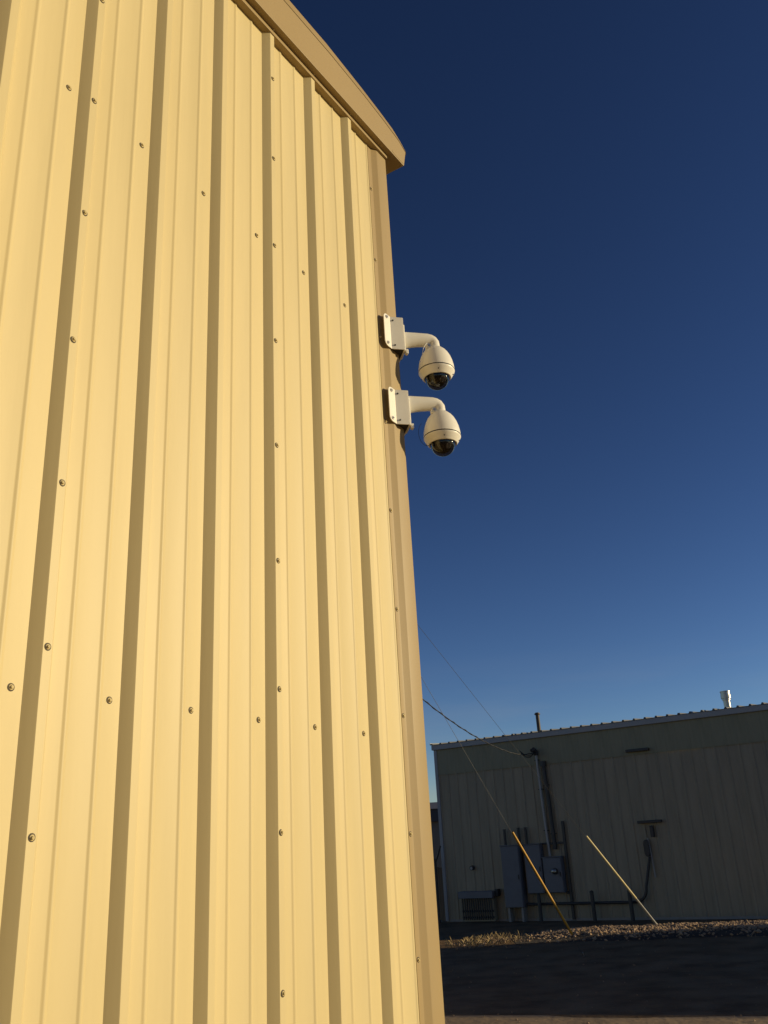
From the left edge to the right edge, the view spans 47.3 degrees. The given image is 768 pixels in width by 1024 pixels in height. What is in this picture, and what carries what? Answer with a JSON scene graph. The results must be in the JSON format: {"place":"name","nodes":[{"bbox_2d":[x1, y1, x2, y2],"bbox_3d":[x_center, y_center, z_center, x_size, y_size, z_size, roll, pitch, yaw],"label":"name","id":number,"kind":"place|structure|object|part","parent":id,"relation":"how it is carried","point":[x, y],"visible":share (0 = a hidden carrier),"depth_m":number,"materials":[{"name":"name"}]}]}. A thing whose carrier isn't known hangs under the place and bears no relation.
{"place":"outdoors","nodes":[
{"label":"outdoors","id":0,"kind":"place"},
{"bbox_2d":[0,0,444,1023],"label":"metal building","id":1,"kind":"structure","parent":0,"point":[214,796],"depth_m":2.86,"materials":[{"name":"beige paint"}]},
{"bbox_2d":[383,313,454,390],"bbox_3d":[0.164,-0.772,4.351,0.368,0.356,0.204,1,-22,-12],"label":"security camera","id":2,"kind":"object","parent":1,"relation":"attached to","point":[436,371],"visible":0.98,"depth_m":4.30,"materials":[{"name":"white plastic"}]},
{"bbox_2d":[388,387,460,456],"bbox_3d":[0.184,-0.414,4.213,0.368,0.309,0.204,1,-22,-12],"label":"security camera","id":3,"kind":"object","parent":1,"relation":"attached to","point":[442,435],"visible":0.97,"depth_m":4.16,"materials":[{"name":"white plastic"}]},
{"bbox_2d":[430,802,441,867],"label":"building","id":4,"kind":"structure","parent":0,"point":[435,825],"depth_m":38.95,"materials":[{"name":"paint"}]},
{"bbox_2d":[289,0,767,801],"label":"sky","id":5,"kind":"structure","parent":0,"point":[578,200],"materials":[{"name":"blue"}]},
{"bbox_2d":[430,690,767,921],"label":"metal warehouse","id":6,"kind":"structure","parent":0,"point":[691,787],"depth_m":23.51,"materials":[{"name":"grey paint"}]},
{"bbox_2d":[458,889,500,921],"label":"wall unit","id":7,"kind":"structure","parent":6,"relation":"attached to","point":[479,905],"depth_m":24.74,"materials":[{"name":"grey metal"}]},
{"bbox_2d":[500,844,527,921],"bbox_3d":[3.638,10.338,24.466,0.574,1.977,0.348,-16,-24,30],"label":"electrical cabinet","id":8,"kind":"object","parent":6,"relation":"attached to","point":[514,878],"visible":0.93,"depth_m":24.37,"materials":[{"name":"grey metal"}]},
{"bbox_2d":[503,829,506,844],"bbox_3d":[3.452,9.291,25.064,0.089,0.422,0.089,-16,-24,30],"label":"stub conduit","id":9,"kind":"object","parent":8,"relation":"on","point":[504,836],"visible":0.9,"depth_m":25.04,"materials":[{"name":"grey metal"}]},
{"bbox_3d":[3.536,10.146,24.416,0.520,1.560,0.040,-16,-24,30],"label":"door","id":10,"kind":"part","parent":8,"relation":"part of","materials":[{"name":"grey metal"}]},
{"bbox_2d":[516,828,520,843],"bbox_3d":[3.820,9.177,24.850,0.089,0.442,0.089,-16,-24,30],"label":"stub conduit","id":11,"kind":"object","parent":8,"relation":"on","point":[518,833],"visible":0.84,"depth_m":24.84,"materials":[{"name":"grey metal"}]},
{"bbox_2d":[522,843,545,893],"bbox_3d":[4.184,9.868,24.302,0.524,1.277,0.268,-16,-24,30],"label":"electrical cabinet","id":12,"kind":"object","parent":6,"relation":"attached to","point":[534,853],"visible":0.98,"depth_m":24.22,"materials":[{"name":"grey metal"}]},
{"bbox_2d":[524,827,527,843],"bbox_3d":[4.004,9.124,24.742,0.089,0.442,0.089,-16,-24,30],"label":"stub conduit","id":13,"kind":"object","parent":12,"relation":"on","point":[525,833],"visible":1,"depth_m":24.71,"materials":[{"name":"grey metal"}]},
{"bbox_3d":[4.128,9.846,24.199,0.470,1.220,0.040,-16,-24,30],"label":"door","id":14,"kind":"part","parent":12,"relation":"part of","materials":[{"name":"grey metal"}]},
{"bbox_2d":[530,747,550,855],"bbox_3d":[4.412,8.133,24.744,0.218,2.925,0.265,-16,-24,30],"label":"service mast","id":15,"kind":"object","parent":6,"relation":"attached to","point":[532,749],"visible":1,"depth_m":24.79,"materials":[{"name":"grey metal"}]},
{"bbox_2d":[540,761,556,848],"bbox_3d":[4.633,8.221,24.665,0.224,2.361,0.164,-16,-24,30],"label":"riser conduit","id":16,"kind":"object","parent":6,"relation":"attached to","point":[546,784],"visible":1,"depth_m":24.63,"materials":[{"name":"grey metal"}]},
{"bbox_2d":[541,856,566,892],"bbox_3d":[4.628,9.889,23.935,0.569,0.917,0.354,-16,-24,30],"label":"electrical cabinet","id":17,"kind":"object","parent":6,"relation":"attached to","point":[554,874],"visible":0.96,"depth_m":23.88,"materials":[{"name":"grey metal"}]},
{"bbox_3d":[4.592,9.892,23.902,0.515,0.860,0.040,-16,-24,30],"label":"door","id":18,"kind":"part","parent":17,"relation":"part of","materials":[{"name":"grey metal"}]},
{"bbox_2d":[527,857,650,905],"bbox_3d":[5.454,9.895,23.489,3.614,1.114,0.151,-16,-24,30],"label":"wall conduit","id":19,"kind":"object","parent":6,"relation":"attached to","point":[606,902],"depth_m":22.98,"materials":[{"name":"grey metal"}]},
{"bbox_2d":[643,838,655,876],"bbox_3d":[6.904,8.989,22.827,0.195,0.962,0.116,-16,-24,30],"label":"disconnect box","id":20,"kind":"object","parent":6,"relation":"attached to","point":[647,848],"visible":1,"depth_m":22.85,"materials":[{"name":"grey metal"}]},
{"bbox_2d":[649,825,654,836],"bbox_3d":[7.018,8.358,22.966,0.100,0.285,0.116,-16,-24,30],"label":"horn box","id":21,"kind":"object","parent":6,"relation":"attached to","point":[652,832],"visible":1,"depth_m":22.93,"materials":[{"name":"grey metal"}]},
{"bbox_2d":[438,919,767,1016],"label":"road","id":22,"kind":"structure","parent":0,"point":[680,967],"depth_m":13.93,"materials":[{"name":"grey asphalt"}]},
{"bbox_2d":[444,930,534,949],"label":"dry grass","id":23,"kind":"structure","parent":22,"relation":"on","point":[472,942],"depth_m":19.32,"materials":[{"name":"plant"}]},
{"bbox_2d":[449,920,767,1023],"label":"pebbles","id":24,"kind":"object","parent":22,"relation":"on","point":[595,992],"visible":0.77,"depth_m":12.88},
{"bbox_3d":[-0.970,2.853,13.916,2.400,9.045,0.360,-3,-21,0],"label":"utility pole","id":25,"kind":"object","parent":22,"relation":"on","visible":0},
{"bbox_2d":[422,698,534,757],"bbox_3d":[1.538,4.290,19.860,0.308,1.737,13.138,-12,-23,21],"label":"service drop","id":26,"kind":"object","parent":25,"relation":"attached to","point":[527,756],"visible":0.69,"depth_m":20.84,"materials":[{"name":"black rubber"}]},
{"bbox_2d":[421,677,584,956],"bbox_3d":[1.305,4.055,15.665,6.092,7.878,0.050,15,-28,-40],"label":"guy wire","id":27,"kind":"object","parent":25,"relation":"attached to","point":[543,885],"visible":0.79,"depth_m":15.99,"materials":[{"name":"metal"}]},
{"bbox_2d":[417,624,656,923],"bbox_3d":[2.642,4.742,17.677,0.050,7.857,11.014,-20,-26,36],"label":"guy wire","id":28,"kind":"object","parent":25,"relation":"attached to","point":[620,879],"visible":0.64,"depth_m":19.22,"materials":[{"name":"metal"}]},
{"bbox_2d":[441,919,767,1023],"bbox_3d":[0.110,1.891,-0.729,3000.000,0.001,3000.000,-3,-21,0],"label":"ground","id":29,"kind":"structure","parent":0,"point":[558,1019],"depth_m":10.50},
{"bbox_2d":[434,846,440,922],"bbox_3d":[1.260,10.929,25.701,1.164,2.121,0.103,-16,-24,30],"label":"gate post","id":30,"kind":"object","parent":29,"relation":"on","point":[436,886],"visible":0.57,"depth_m":25.52,"materials":[{"name":"grey metal"}]},
{"bbox_2d":[437,867,445,920],"bbox_3d":[0.306,11.689,26.777,3.900,1.469,0.066,-16,-24,30],"label":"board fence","id":31,"kind":"object","parent":29,"relation":"on","point":[441,894],"visible":0.09,"depth_m":25.92,"materials":[{"name":"brown wood"}]},
{"bbox_2d":[537,893,542,921],"bbox_3d":[4.235,10.762,23.814,0.112,0.755,0.109,-16,-24,30],"label":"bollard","id":32,"kind":"object","parent":29,"relation":"on","point":[539,907],"visible":0.88,"depth_m":23.79,"materials":[{"name":"grey metal"}]},
{"bbox_2d":[542,821,575,919],"bbox_3d":[4.736,9.809,24.056,0.715,2.490,0.088,-16,-24,30],"label":"pipe","id":33,"kind":"object","parent":29,"relation":"on","point":[569,892],"visible":1,"depth_m":23.92,"materials":[{"name":"grey metal"}]},
{"bbox_2d":[590,890,596,920],"bbox_3d":[5.505,10.380,23.071,0.112,0.795,0.109,-16,-24,30],"label":"bollard","id":34,"kind":"object","parent":29,"relation":"on","point":[594,915],"visible":0.88,"depth_m":23.04,"materials":[{"name":"grey metal"}]},
{"bbox_2d":[627,889,634,920],"bbox_3d":[6.358,10.128,22.572,0.112,0.815,0.109,-16,-24,30],"label":"bollard","id":35,"kind":"object","parent":29,"relation":"on","point":[631,908],"visible":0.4,"depth_m":22.53,"materials":[{"name":"grey metal"}]},
{"bbox_2d":[505,919,767,943],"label":"gravel","id":36,"kind":"structure","parent":0,"point":[672,930],"depth_m":18.83,"materials":[{"name":"beige gravel"}]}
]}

